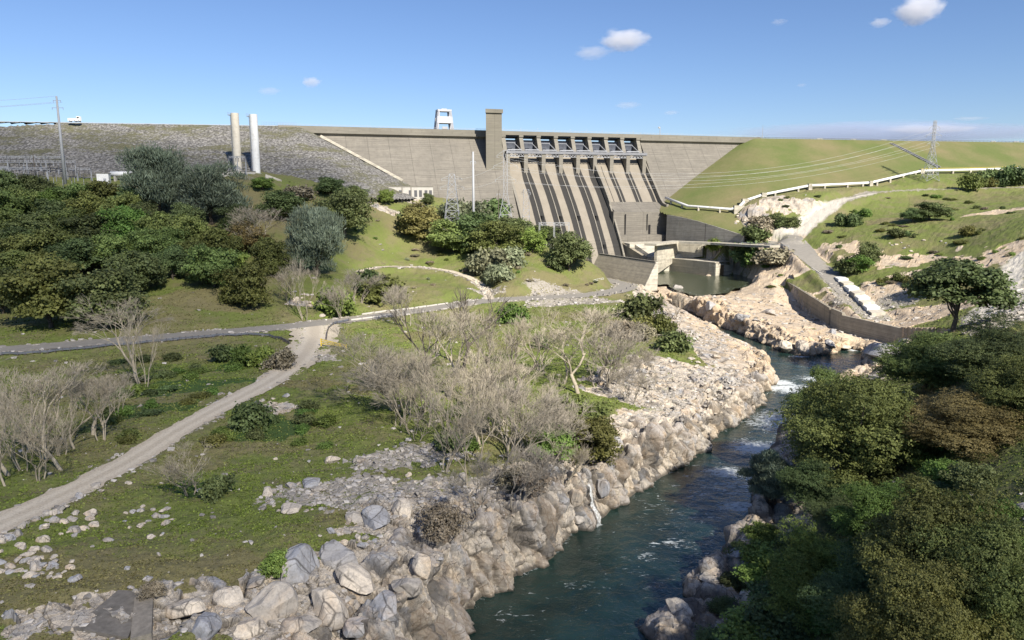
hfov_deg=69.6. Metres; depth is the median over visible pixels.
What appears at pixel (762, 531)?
undergrowth shrub
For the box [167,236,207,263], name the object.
oak tree
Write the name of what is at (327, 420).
bramble
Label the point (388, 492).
rubble
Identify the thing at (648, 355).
bare tree
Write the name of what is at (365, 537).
boulder
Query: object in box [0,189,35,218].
oak tree
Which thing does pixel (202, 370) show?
bramble
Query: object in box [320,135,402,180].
groin kerb
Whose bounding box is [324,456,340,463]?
boulder
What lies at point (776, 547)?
undergrowth shrub
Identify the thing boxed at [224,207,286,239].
bare tree
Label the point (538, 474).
bare tree
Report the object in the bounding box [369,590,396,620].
boulder
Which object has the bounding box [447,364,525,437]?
bare tree
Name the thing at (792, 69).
sky
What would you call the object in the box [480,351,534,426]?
bare tree
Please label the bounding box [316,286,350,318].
bare tree
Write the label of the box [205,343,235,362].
shrub
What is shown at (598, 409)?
shrub
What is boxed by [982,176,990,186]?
shrub
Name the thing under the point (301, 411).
bramble
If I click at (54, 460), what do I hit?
bare tree
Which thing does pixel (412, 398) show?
bare tree
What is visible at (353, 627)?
boulder
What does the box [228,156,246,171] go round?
switchyard gantry
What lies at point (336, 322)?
guardrail
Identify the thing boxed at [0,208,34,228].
oak tree
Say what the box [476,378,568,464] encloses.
bare tree
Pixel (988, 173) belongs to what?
shrub
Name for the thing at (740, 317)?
boulder
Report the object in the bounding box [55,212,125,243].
oak tree
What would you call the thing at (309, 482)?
boulder
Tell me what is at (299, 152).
rockfill embankment
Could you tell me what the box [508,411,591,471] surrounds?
bare tree
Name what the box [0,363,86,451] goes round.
bare tree
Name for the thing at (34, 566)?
boulder
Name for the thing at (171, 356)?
bramble
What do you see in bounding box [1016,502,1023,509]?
boulder
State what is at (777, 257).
shrub
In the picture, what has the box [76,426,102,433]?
bramble
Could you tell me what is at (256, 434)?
bramble
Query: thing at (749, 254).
shrub
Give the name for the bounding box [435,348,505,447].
bare tree
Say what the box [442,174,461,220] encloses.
lattice tower
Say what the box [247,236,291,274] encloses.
oak tree
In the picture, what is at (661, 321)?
shrub
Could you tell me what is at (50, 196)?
oak tree
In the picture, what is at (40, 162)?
switchyard gantry
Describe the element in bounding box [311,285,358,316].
shrub
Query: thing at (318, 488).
boulder
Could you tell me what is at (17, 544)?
boulder
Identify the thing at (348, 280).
bare tree
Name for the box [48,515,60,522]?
boulder
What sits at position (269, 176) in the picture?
concrete apron
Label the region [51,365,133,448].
bare tree
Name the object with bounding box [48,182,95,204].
oak tree
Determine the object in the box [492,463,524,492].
shrub
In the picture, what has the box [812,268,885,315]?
boat ramp
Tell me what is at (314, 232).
pine tree
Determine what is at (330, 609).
boulder
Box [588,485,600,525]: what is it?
waterfall
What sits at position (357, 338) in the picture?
bare tree
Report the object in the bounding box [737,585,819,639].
undergrowth shrub
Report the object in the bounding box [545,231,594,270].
oak tree
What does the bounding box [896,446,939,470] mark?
undergrowth shrub
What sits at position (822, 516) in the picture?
oak tree
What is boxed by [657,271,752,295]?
pool
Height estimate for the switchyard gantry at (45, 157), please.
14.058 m
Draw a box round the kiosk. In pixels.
[96,173,110,182]
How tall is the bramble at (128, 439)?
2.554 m
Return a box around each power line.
[497,139,918,178]
[498,132,921,173]
[508,146,923,186]
[520,132,932,175]
[520,146,912,180]
[524,147,932,187]
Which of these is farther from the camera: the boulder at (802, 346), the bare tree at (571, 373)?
the boulder at (802, 346)
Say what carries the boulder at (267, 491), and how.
on the ground at (1002, 234)
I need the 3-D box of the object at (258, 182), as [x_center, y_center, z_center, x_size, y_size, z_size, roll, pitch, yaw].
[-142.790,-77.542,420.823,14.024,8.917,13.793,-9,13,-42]
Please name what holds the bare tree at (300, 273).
on the ground at (1002, 234)
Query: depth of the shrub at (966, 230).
401.94 m
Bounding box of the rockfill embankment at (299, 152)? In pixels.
[0,122,416,199]
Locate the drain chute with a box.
[890,143,940,167]
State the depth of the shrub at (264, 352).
213.34 m
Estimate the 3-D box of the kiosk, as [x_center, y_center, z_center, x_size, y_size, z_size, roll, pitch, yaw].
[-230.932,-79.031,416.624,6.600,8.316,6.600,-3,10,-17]
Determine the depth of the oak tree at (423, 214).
421.26 m
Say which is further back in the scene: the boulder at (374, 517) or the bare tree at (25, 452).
the bare tree at (25, 452)
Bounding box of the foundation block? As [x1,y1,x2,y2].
[73,590,153,639]
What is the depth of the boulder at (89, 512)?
108.84 m
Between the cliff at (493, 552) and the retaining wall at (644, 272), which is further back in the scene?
the retaining wall at (644, 272)
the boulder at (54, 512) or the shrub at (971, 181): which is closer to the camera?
the boulder at (54, 512)
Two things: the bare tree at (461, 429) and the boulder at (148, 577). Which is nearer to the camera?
the boulder at (148, 577)
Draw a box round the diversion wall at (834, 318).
[785,280,901,342]
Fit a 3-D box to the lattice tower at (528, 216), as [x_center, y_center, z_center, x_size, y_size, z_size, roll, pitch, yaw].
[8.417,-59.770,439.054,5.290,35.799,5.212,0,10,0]
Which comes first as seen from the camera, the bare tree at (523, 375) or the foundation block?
the foundation block
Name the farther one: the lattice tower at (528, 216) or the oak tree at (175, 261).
the lattice tower at (528, 216)
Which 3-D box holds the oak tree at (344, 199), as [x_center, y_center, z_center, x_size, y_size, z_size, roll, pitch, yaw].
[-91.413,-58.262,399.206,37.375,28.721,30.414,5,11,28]
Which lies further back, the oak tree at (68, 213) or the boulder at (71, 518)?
the oak tree at (68, 213)
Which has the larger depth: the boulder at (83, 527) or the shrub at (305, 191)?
the shrub at (305, 191)
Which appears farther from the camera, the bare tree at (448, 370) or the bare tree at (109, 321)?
the bare tree at (109, 321)
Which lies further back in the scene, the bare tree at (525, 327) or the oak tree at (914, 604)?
the bare tree at (525, 327)
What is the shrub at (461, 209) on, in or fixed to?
on the ground at (1002, 234)
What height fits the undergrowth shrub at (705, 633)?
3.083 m
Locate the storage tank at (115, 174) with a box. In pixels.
[110,171,130,181]
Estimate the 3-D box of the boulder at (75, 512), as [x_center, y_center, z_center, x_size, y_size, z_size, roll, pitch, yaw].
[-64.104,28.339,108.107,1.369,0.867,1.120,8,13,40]
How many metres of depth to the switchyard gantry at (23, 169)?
410.73 m
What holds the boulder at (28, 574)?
on the ground at (1002, 234)
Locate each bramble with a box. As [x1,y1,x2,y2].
[73,403,91,410]
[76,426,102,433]
[102,407,121,415]
[102,415,123,424]
[106,358,130,364]
[113,405,133,415]
[114,427,141,440]
[117,433,136,444]
[118,389,136,397]
[125,382,147,393]
[126,373,144,380]
[132,375,152,381]
[133,408,165,418]
[134,354,151,362]
[142,389,158,396]
[143,398,157,408]
[149,383,165,388]
[155,369,177,379]
[155,384,180,394]
[159,352,183,361]
[171,367,187,374]
[179,397,196,405]
[182,371,199,379]
[185,366,212,373]
[188,391,211,398]
[189,362,202,368]
[198,432,227,447]
[204,387,219,394]
[211,425,229,433]
[218,431,236,441]
[224,362,242,372]
[244,427,267,439]
[268,414,279,424]
[289,437,308,445]
[290,413,316,425]
[294,408,318,414]
[294,423,309,433]
[295,399,320,409]
[312,413,337,427]
[315,441,334,449]
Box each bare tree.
[0,355,13,475]
[0,359,99,470]
[0,360,109,459]
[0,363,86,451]
[0,387,58,470]
[0,388,46,485]
[0,401,72,480]
[19,387,86,455]
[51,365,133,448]
[54,371,149,434]
[63,295,177,383]
[68,371,133,440]
[93,373,131,416]
[118,313,170,386]
[142,441,216,495]
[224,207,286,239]
[230,206,289,234]
[266,264,300,301]
[280,255,326,320]
[310,325,417,410]
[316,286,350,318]
[332,359,388,390]
[333,268,388,303]
[333,363,427,411]
[348,342,425,391]
[357,356,460,417]
[376,381,420,425]
[379,342,437,426]
[380,284,416,326]
[383,375,437,434]
[389,298,429,372]
[396,410,438,440]
[406,299,485,382]
[410,308,503,399]
[410,354,477,434]
[411,391,492,471]
[422,372,511,461]
[428,450,508,515]
[431,407,483,486]
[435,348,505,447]
[444,287,513,369]
[446,353,562,447]
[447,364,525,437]
[448,300,498,379]
[448,398,575,469]
[464,310,531,403]
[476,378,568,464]
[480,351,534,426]
[498,305,571,371]
[498,442,570,511]
[503,330,556,403]
[507,374,564,440]
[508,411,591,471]
[516,305,619,393]
[523,387,595,462]
[525,373,572,425]
[531,326,571,383]
[544,440,595,484]
[565,319,654,386]
[578,305,653,377]
[590,341,645,384]
[608,360,658,402]
[625,346,661,390]
[652,289,691,319]
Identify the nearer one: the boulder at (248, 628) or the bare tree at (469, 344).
the boulder at (248, 628)
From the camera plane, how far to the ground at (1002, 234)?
216.83 m
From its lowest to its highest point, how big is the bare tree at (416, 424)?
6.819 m
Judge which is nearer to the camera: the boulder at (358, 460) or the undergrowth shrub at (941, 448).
the undergrowth shrub at (941, 448)
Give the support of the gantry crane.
on the concrete dam
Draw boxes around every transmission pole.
[52,96,66,183]
[470,152,475,213]
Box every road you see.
[0,278,636,351]
[727,235,847,293]
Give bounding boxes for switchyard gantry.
[0,156,67,179]
[0,161,53,165]
[0,167,48,180]
[23,161,76,175]
[66,168,92,180]
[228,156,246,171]
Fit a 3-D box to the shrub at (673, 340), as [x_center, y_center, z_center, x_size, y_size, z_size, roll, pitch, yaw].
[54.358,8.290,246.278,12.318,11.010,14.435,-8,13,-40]
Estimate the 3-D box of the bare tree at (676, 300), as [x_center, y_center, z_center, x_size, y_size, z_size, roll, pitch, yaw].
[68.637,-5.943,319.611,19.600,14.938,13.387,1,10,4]
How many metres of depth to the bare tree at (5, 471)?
122.92 m
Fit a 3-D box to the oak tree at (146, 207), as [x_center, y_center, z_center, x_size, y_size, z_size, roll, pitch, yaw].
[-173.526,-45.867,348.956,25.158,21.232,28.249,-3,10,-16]
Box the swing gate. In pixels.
[320,338,346,346]
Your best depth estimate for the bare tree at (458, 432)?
125.48 m
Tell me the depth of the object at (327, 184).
424.75 m
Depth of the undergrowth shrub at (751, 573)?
110.09 m
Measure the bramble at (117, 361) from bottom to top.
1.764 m
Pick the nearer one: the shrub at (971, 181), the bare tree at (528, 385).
the bare tree at (528, 385)
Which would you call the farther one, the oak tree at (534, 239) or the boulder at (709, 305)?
the oak tree at (534, 239)
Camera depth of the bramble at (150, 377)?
202.64 m
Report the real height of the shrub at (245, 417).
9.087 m
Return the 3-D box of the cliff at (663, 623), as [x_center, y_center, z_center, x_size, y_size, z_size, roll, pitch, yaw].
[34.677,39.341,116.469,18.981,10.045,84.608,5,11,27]
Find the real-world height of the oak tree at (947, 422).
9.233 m
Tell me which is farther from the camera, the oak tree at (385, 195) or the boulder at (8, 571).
the oak tree at (385, 195)
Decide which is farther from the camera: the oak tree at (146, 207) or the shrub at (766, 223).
the shrub at (766, 223)
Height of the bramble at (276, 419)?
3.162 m
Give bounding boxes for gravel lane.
[357,266,493,298]
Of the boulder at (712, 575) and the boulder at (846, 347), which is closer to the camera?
the boulder at (712, 575)
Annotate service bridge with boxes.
[644,240,788,272]
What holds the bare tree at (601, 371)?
on the ground at (1002, 234)
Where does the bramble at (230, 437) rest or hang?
on the ground at (1002, 234)
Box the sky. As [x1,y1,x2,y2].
[0,0,1023,141]
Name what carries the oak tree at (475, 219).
on the ground at (1002, 234)
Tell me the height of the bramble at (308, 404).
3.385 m
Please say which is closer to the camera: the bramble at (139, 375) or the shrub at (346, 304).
the bramble at (139, 375)
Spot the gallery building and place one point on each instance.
(417, 192)
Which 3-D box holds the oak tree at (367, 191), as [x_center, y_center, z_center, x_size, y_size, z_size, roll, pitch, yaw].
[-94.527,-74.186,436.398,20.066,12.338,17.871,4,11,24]
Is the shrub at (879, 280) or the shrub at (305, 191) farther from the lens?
the shrub at (305, 191)
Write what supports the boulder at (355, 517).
on the ground at (1002, 234)
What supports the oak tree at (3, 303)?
on the ground at (1002, 234)
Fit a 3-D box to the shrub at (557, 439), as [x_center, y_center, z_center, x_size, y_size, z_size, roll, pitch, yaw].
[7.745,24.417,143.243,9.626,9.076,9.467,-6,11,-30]
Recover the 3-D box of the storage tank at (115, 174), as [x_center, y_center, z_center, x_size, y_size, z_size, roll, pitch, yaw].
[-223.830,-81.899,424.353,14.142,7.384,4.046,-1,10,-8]
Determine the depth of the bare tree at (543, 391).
151.29 m
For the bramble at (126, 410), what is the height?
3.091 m
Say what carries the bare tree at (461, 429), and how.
on the ground at (1002, 234)
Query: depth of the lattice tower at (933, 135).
555.42 m
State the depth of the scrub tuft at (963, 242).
394.68 m
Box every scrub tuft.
[900,255,913,259]
[931,194,942,197]
[956,239,967,243]
[975,256,986,259]
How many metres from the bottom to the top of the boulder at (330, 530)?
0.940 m
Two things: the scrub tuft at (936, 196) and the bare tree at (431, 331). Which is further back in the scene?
the scrub tuft at (936, 196)
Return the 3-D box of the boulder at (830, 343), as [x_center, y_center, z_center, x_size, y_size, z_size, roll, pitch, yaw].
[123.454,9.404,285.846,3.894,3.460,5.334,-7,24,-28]
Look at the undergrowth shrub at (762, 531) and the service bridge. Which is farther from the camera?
the service bridge
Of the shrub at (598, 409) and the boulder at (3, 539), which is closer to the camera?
the boulder at (3, 539)
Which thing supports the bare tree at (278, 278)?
on the ground at (1002, 234)
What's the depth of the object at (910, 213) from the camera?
447.77 m
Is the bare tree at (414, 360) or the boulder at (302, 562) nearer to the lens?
the boulder at (302, 562)
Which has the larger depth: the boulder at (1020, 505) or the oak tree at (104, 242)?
the oak tree at (104, 242)
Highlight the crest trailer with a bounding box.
[68,116,81,121]
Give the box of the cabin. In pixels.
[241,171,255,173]
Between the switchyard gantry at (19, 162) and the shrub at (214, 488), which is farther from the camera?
the switchyard gantry at (19, 162)
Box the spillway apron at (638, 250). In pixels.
[622,241,682,270]
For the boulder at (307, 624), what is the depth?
84.78 m
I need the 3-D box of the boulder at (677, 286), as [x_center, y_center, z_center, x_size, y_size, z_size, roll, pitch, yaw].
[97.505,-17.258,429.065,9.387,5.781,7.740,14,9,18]
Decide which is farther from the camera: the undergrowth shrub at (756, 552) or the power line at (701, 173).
the power line at (701, 173)
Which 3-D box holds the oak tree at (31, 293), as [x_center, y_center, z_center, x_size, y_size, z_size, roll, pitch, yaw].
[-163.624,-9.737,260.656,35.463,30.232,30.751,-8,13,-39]
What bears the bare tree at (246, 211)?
on the ground at (1002, 234)
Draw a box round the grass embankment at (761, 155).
[660,138,1023,236]
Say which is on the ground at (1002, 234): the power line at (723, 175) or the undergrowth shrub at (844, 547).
the undergrowth shrub at (844, 547)
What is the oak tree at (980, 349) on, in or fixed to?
on the ground at (1002, 234)
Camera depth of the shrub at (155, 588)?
85.74 m
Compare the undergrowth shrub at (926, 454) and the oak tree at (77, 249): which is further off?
the oak tree at (77, 249)
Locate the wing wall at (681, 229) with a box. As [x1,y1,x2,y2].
[666,215,744,245]
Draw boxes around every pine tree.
[114,141,189,211]
[171,160,253,224]
[282,201,347,276]
[735,447,794,503]
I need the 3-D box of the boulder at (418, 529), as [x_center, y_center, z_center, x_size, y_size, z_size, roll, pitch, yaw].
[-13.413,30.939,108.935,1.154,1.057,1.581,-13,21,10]
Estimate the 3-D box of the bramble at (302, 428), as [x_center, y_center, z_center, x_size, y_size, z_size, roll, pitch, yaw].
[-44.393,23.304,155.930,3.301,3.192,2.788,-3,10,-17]
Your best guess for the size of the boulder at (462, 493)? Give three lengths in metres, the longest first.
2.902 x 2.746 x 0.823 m
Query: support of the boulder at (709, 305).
on the cliff at (718, 315)
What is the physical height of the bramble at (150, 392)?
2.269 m
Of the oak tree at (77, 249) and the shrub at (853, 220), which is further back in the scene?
the shrub at (853, 220)
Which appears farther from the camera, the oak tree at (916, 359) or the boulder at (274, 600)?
the oak tree at (916, 359)
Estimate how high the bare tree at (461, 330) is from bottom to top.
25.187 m
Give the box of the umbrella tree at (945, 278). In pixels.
[902,256,1023,331]
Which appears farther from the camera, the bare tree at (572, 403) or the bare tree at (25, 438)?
the bare tree at (572, 403)
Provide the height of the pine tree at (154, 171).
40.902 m
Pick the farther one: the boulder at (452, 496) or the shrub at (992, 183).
the shrub at (992, 183)
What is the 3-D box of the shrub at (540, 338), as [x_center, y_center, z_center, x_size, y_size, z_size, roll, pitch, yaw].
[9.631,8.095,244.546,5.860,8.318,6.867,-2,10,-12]
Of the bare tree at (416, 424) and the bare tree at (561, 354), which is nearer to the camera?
the bare tree at (416, 424)
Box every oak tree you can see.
[0,168,34,190]
[0,185,44,214]
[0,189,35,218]
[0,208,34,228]
[0,210,62,235]
[0,226,34,252]
[0,232,46,268]
[0,249,42,272]
[0,250,93,327]
[0,266,23,313]
[17,173,56,194]
[28,226,85,259]
[29,198,77,219]
[33,186,72,204]
[35,207,85,239]
[41,237,106,273]
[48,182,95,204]
[49,266,153,327]
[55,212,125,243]
[61,193,104,217]
[74,180,119,202]
[89,231,136,267]
[93,191,140,211]
[95,205,147,238]
[100,249,170,292]
[108,186,152,205]
[122,201,168,229]
[122,227,164,254]
[130,210,173,229]
[137,226,189,253]
[149,244,190,279]
[160,212,211,239]
[163,202,208,224]
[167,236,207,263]
[181,243,242,286]
[200,226,245,252]
[205,249,250,276]
[211,263,276,307]
[214,203,259,233]
[227,218,270,254]
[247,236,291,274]
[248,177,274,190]
[252,189,308,218]
[310,186,377,235]
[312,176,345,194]
[346,184,370,197]
[376,189,395,201]
[397,200,444,239]
[420,193,434,203]
[426,217,478,252]
[447,210,509,247]
[466,219,526,252]
[497,216,542,241]
[514,226,548,253]
[535,224,562,238]
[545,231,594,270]
[761,514,853,635]
[768,368,945,494]
[774,456,843,509]
[780,364,861,435]
[796,535,899,639]
[800,492,864,541]
[825,554,1015,639]
[826,477,921,541]
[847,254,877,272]
[848,473,1022,603]
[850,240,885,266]
[869,330,971,391]
[896,385,1023,460]
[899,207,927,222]
[905,514,1023,639]
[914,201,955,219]
[927,307,1023,384]
[960,350,1023,421]
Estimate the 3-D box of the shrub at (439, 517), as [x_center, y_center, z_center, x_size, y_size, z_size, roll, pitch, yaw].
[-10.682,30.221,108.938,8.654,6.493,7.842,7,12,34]
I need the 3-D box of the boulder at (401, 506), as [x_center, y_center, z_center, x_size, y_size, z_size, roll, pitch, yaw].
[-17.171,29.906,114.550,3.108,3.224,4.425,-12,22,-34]
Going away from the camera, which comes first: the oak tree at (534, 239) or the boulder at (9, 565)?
the boulder at (9, 565)
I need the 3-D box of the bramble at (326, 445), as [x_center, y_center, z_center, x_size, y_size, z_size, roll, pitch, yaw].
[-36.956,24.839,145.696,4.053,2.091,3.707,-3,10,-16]
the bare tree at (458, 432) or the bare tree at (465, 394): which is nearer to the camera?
the bare tree at (458, 432)
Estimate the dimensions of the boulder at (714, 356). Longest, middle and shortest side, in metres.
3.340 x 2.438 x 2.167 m
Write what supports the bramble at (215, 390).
on the ground at (1002, 234)
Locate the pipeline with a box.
[665,166,1017,216]
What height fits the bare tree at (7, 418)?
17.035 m
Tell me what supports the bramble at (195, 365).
on the ground at (1002, 234)
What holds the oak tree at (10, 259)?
on the ground at (1002, 234)
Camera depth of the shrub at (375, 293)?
316.49 m
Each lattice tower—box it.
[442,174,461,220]
[493,150,517,217]
[522,189,530,222]
[921,120,939,180]
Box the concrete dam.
[278,109,760,263]
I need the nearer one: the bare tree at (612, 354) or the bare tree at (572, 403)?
the bare tree at (572, 403)
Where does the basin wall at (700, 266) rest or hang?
in the pool
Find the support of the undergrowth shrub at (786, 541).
on the ground at (1002, 234)
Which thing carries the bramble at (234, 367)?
on the ground at (1002, 234)
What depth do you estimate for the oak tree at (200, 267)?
297.65 m
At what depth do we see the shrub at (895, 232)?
427.94 m
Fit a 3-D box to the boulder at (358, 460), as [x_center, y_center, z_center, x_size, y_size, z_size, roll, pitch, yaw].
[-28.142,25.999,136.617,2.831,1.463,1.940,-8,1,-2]
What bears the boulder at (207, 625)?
on the ground at (1002, 234)
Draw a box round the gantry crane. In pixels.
[434,108,453,128]
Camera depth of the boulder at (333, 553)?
99.27 m
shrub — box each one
[136,578,167,602]
[197,472,237,504]
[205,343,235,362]
[227,344,253,366]
[227,398,277,432]
[246,345,274,367]
[257,547,287,579]
[258,347,297,369]
[281,184,318,199]
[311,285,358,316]
[354,267,382,291]
[356,274,408,305]
[395,208,421,228]
[415,499,473,544]
[430,426,461,452]
[436,197,469,220]
[444,443,464,452]
[463,199,495,217]
[463,438,480,451]
[464,251,489,276]
[469,197,513,219]
[470,246,515,274]
[482,261,516,283]
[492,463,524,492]
[494,302,530,323]
[500,245,528,267]
[512,464,552,497]
[526,421,579,461]
[532,332,549,349]
[539,392,617,425]
[546,254,564,271]
[566,415,624,464]
[607,315,635,338]
[615,292,666,320]
[632,314,655,329]
[633,322,656,340]
[651,310,679,333]
[653,328,697,354]
[690,623,735,639]
[705,237,723,252]
[705,595,741,614]
[712,599,779,639]
[717,571,748,591]
[721,539,749,561]
[728,240,769,267]
[730,560,767,585]
[735,537,785,579]
[735,605,775,631]
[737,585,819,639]
[738,520,782,541]
[739,224,772,242]
[742,575,776,598]
[744,215,776,231]
[744,248,772,264]
[750,244,793,266]
[767,213,781,221]
[768,543,786,556]
[772,532,809,554]
[773,216,790,227]
[785,216,801,227]
[820,539,859,564]
[831,256,866,274]
[831,619,896,638]
[834,212,849,225]
[846,212,863,226]
[858,208,872,216]
[875,277,883,282]
[886,228,906,237]
[890,272,906,281]
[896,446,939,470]
[901,275,912,284]
[903,230,911,236]
[906,442,959,452]
[912,478,957,494]
[915,458,956,485]
[937,459,999,491]
[942,489,979,512]
[955,172,984,191]
[958,225,975,235]
[975,168,1000,179]
[975,498,1023,520]
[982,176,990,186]
[985,177,999,187]
[992,164,1023,187]
[1007,532,1023,549]
[1010,166,1023,185]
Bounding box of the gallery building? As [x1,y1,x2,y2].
[386,186,433,199]
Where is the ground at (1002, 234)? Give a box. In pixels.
[0,172,1023,639]
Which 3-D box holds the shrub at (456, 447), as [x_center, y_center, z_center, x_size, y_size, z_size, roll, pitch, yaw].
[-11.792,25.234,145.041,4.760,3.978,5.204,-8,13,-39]
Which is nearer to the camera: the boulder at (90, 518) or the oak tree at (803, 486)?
the boulder at (90, 518)
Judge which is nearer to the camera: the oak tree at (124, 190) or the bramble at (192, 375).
the bramble at (192, 375)
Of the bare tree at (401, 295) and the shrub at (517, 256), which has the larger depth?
the shrub at (517, 256)
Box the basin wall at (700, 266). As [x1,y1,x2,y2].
[669,257,732,275]
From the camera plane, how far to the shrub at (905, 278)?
360.63 m
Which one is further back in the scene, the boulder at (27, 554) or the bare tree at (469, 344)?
the bare tree at (469, 344)
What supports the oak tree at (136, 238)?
on the ground at (1002, 234)
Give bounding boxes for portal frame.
[538,222,569,245]
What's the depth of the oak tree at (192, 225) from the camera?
329.16 m
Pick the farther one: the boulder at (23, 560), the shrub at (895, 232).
the shrub at (895, 232)
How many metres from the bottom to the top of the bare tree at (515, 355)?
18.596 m
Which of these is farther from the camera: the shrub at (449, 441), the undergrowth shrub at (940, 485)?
the shrub at (449, 441)
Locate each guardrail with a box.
[0,121,277,125]
[0,332,290,355]
[326,318,348,339]
[761,137,1023,141]
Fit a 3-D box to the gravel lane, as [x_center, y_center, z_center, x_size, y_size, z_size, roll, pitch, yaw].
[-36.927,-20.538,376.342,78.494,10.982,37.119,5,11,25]
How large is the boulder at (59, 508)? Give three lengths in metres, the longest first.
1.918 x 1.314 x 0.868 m
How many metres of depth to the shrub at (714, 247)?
504.41 m
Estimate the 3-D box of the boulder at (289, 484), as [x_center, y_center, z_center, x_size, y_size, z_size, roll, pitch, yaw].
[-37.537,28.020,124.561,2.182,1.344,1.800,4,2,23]
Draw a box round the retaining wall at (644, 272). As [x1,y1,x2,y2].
[594,252,657,290]
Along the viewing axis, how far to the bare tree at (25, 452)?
124.26 m
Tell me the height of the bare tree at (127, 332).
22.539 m
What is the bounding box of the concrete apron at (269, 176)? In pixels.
[265,174,281,181]
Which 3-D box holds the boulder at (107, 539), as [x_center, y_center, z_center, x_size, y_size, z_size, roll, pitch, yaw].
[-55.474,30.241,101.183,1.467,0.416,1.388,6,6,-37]
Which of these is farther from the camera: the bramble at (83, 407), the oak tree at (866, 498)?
the bramble at (83, 407)
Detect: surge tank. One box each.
[227,112,241,172]
[246,113,261,173]
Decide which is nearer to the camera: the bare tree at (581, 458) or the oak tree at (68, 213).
the bare tree at (581, 458)
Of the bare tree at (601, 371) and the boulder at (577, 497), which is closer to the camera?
the boulder at (577, 497)
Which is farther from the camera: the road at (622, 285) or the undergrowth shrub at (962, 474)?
the road at (622, 285)
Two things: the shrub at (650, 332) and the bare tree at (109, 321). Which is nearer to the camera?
the bare tree at (109, 321)
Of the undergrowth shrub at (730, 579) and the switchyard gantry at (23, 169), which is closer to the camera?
the undergrowth shrub at (730, 579)
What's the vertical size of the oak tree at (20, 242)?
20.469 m
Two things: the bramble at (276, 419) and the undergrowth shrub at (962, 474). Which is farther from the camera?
the bramble at (276, 419)
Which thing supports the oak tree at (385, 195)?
on the ground at (1002, 234)
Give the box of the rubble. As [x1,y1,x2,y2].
[0,244,1023,639]
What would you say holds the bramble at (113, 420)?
on the ground at (1002, 234)
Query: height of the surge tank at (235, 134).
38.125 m
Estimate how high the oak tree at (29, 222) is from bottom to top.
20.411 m
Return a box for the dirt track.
[0,324,340,533]
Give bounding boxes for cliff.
[282,345,778,639]
[638,491,806,639]
[663,292,850,355]
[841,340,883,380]
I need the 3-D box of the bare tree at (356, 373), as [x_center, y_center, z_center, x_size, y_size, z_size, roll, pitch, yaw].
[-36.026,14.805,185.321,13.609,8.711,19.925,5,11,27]
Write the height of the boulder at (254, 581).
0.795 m
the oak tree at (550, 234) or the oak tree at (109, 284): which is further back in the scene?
the oak tree at (550, 234)
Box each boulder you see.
[0,535,6,543]
[4,534,15,540]
[4,563,15,568]
[5,569,14,574]
[12,528,22,536]
[14,542,25,546]
[14,556,21,562]
[17,523,25,528]
[17,545,26,550]
[19,557,30,563]
[20,551,35,556]
[22,571,33,578]
[27,546,40,551]
[29,561,39,571]
[31,516,40,521]
[35,535,50,542]
[40,545,52,551]
[41,523,49,527]
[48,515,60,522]
[48,561,58,566]
[49,509,57,514]
[52,574,61,578]
[55,505,65,511]
[59,518,69,523]
[65,564,74,569]
[67,515,77,521]
[67,525,80,532]
[67,574,82,582]
[71,510,79,514]
[75,492,83,498]
[79,525,89,530]
[83,508,97,515]
[85,515,94,520]
[88,521,98,526]
[90,482,100,487]
[102,537,113,541]
[142,575,152,581]
[147,534,155,538]
[160,514,169,517]
[161,520,170,525]
[165,597,205,618]
[192,612,221,639]
[212,586,243,607]
[233,616,266,639]
[245,581,297,622]
[246,575,265,588]
[262,486,272,496]
[277,543,319,584]
[279,615,321,633]
[281,502,301,513]
[285,482,296,487]
[302,477,319,487]
[310,486,326,490]
[311,588,348,630]
[318,539,357,566]
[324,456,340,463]
[327,527,335,533]
[335,562,374,594]
[341,539,347,545]
[342,616,368,637]
[345,511,362,524]
[353,457,367,463]
[357,542,368,547]
[361,505,389,530]
[361,534,369,539]
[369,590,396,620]
[391,498,412,519]
[391,578,422,597]
[412,552,430,579]
[417,525,424,533]
[422,476,432,482]
[446,494,456,499]
[455,489,471,495]
[568,489,583,506]
[574,515,584,523]
[596,479,609,497]
[665,597,693,617]
[671,285,682,291]
[698,567,723,583]
[705,301,716,310]
[711,354,720,358]
[727,548,742,558]
[734,313,750,321]
[760,309,775,314]
[779,340,794,352]
[795,340,809,353]
[825,339,835,348]
[829,329,835,334]
[842,344,851,349]
[863,342,904,361]
[867,374,885,381]
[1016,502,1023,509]
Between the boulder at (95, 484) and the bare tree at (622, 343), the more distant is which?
the bare tree at (622, 343)
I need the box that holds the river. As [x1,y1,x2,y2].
[465,311,862,639]
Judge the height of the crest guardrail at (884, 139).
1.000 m
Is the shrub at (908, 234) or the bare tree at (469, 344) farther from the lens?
the shrub at (908, 234)
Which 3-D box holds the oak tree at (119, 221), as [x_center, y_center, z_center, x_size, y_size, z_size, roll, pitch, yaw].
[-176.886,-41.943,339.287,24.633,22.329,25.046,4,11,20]
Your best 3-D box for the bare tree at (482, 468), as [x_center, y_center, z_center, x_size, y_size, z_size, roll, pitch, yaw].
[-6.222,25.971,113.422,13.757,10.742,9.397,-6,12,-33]
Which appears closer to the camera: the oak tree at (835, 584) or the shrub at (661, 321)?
the oak tree at (835, 584)
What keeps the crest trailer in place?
on the rockfill embankment at (299, 152)
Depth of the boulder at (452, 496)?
119.00 m
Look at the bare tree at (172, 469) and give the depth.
115.45 m
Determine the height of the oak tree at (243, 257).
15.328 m
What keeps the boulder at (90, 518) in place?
on the ground at (1002, 234)

